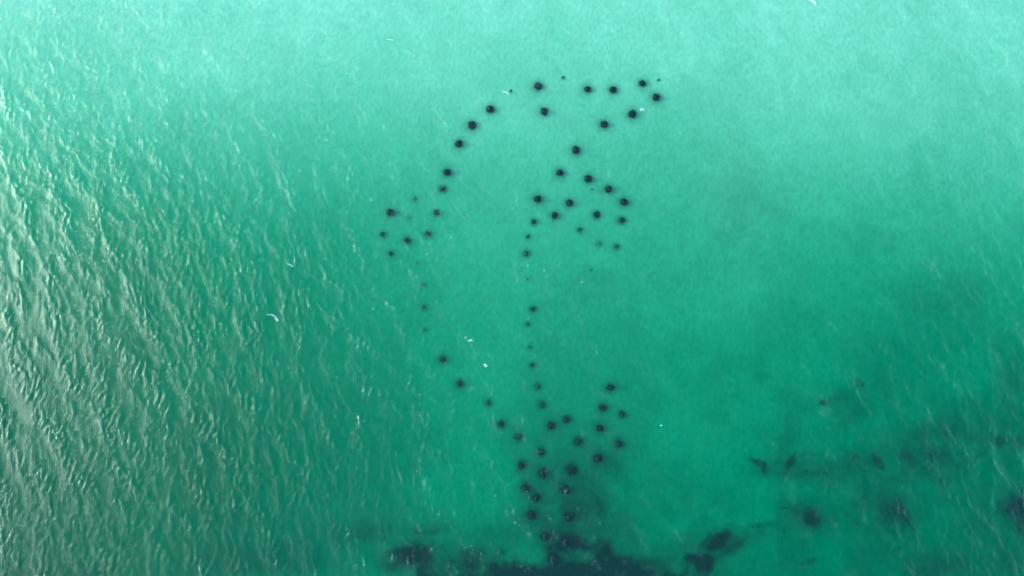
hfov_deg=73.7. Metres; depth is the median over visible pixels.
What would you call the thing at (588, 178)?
reef mound
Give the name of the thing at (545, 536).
reef mound
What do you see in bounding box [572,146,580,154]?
reef mound
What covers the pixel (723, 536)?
seaweed patch
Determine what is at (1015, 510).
seaweed patch
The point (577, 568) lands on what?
seagrass meadow
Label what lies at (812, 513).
seaweed patch
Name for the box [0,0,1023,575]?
sea water surface
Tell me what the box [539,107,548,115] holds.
reef mound
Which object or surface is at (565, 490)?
reef mound
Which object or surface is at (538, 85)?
reef mound
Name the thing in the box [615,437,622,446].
reef mound
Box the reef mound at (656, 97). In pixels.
[653,94,659,101]
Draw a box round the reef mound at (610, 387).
[606,384,615,390]
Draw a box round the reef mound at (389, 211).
[387,209,395,216]
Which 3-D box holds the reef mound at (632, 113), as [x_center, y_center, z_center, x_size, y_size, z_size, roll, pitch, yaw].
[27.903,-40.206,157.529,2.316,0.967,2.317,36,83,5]
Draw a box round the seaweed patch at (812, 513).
[794,507,824,528]
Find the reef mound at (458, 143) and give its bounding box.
[455,139,462,147]
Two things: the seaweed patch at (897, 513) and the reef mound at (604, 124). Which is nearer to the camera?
the seaweed patch at (897, 513)
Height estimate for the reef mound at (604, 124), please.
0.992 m
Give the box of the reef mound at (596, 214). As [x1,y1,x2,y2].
[593,210,600,219]
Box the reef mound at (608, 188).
[603,185,611,192]
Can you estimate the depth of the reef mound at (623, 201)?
154.53 m
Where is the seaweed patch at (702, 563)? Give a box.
[687,553,717,572]
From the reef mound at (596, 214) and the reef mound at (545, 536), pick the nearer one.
the reef mound at (545, 536)
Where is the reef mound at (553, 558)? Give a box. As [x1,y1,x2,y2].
[547,550,559,565]
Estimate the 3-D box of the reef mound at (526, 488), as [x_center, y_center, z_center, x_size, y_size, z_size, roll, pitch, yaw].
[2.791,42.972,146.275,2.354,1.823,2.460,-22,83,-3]
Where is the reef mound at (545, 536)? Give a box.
[541,530,552,541]
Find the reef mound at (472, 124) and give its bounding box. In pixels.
[468,121,475,129]
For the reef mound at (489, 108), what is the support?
on the sea water surface
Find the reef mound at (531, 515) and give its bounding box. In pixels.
[528,508,537,519]
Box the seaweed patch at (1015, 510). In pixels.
[996,484,1023,542]
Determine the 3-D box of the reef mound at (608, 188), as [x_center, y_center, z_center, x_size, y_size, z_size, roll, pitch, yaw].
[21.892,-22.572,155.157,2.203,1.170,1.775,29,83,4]
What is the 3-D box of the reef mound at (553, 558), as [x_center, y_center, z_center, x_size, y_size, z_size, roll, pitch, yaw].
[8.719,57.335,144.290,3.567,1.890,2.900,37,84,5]
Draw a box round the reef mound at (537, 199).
[534,196,540,202]
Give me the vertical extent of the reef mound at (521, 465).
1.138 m
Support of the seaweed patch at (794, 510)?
on the sea water surface
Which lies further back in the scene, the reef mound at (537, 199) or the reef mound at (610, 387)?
the reef mound at (537, 199)
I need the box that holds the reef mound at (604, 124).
[600,121,607,127]
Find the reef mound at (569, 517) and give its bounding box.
[564,511,573,521]
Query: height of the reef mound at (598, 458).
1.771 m
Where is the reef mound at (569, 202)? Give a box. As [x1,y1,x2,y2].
[565,199,572,205]
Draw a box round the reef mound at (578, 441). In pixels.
[573,438,584,445]
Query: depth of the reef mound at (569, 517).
145.04 m
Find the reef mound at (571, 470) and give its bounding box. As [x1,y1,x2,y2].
[566,466,577,475]
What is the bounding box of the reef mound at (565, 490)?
[560,485,570,494]
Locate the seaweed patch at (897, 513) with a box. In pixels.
[876,496,913,531]
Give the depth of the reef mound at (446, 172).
155.52 m
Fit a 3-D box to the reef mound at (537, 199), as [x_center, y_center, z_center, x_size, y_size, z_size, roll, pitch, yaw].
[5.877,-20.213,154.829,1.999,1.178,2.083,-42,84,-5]
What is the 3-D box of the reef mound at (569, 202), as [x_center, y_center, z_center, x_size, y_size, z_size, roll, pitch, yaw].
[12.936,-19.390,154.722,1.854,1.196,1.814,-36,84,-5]
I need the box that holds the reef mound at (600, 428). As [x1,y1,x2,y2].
[596,424,603,430]
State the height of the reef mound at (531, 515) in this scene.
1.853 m
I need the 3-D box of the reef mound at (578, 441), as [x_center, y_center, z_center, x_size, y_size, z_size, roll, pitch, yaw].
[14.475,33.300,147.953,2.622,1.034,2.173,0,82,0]
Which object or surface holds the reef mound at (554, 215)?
on the sea water surface
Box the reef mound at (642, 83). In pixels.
[638,80,645,85]
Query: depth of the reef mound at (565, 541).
144.43 m
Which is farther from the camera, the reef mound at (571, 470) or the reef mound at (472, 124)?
the reef mound at (472, 124)
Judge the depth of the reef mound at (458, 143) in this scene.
156.42 m
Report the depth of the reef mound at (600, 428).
147.59 m
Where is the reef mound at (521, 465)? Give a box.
[518,460,523,468]
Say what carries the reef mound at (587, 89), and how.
on the sea water surface
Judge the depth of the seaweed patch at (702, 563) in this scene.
145.02 m
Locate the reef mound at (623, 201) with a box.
[620,197,627,205]
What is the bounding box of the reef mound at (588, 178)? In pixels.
[584,175,592,181]
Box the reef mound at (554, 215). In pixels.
[550,211,557,219]
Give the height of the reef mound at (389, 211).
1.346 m
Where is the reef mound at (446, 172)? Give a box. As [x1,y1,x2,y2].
[442,169,451,175]
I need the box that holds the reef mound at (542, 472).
[538,465,547,479]
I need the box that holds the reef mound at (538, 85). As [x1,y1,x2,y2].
[533,82,542,89]
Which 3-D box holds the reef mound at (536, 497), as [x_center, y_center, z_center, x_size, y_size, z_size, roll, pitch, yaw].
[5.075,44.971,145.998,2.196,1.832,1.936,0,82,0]
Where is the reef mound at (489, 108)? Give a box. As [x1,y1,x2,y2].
[486,105,495,112]
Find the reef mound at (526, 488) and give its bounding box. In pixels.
[521,481,530,492]
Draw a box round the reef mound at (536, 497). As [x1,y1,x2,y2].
[532,493,539,501]
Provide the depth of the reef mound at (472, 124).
157.00 m
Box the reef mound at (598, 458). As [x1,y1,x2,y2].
[594,454,602,462]
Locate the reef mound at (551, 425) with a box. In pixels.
[546,421,555,429]
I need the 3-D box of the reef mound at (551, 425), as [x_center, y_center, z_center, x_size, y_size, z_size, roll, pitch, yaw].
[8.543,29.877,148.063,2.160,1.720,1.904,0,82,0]
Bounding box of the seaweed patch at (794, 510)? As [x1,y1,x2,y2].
[778,498,809,519]
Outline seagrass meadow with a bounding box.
[382,465,707,575]
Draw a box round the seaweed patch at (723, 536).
[700,526,732,557]
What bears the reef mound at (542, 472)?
on the sea water surface
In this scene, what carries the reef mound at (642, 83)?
on the sea water surface
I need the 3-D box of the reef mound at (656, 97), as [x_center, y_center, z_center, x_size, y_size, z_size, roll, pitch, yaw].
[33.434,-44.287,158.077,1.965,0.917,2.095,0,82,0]
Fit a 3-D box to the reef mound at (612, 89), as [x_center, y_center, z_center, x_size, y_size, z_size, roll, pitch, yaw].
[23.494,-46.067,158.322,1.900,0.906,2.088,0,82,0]
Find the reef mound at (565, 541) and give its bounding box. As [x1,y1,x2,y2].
[559,534,573,548]
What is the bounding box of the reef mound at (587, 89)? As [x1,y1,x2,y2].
[583,87,591,92]
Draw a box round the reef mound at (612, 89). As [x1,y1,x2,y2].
[609,86,616,93]
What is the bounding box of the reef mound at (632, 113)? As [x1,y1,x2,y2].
[627,109,635,117]

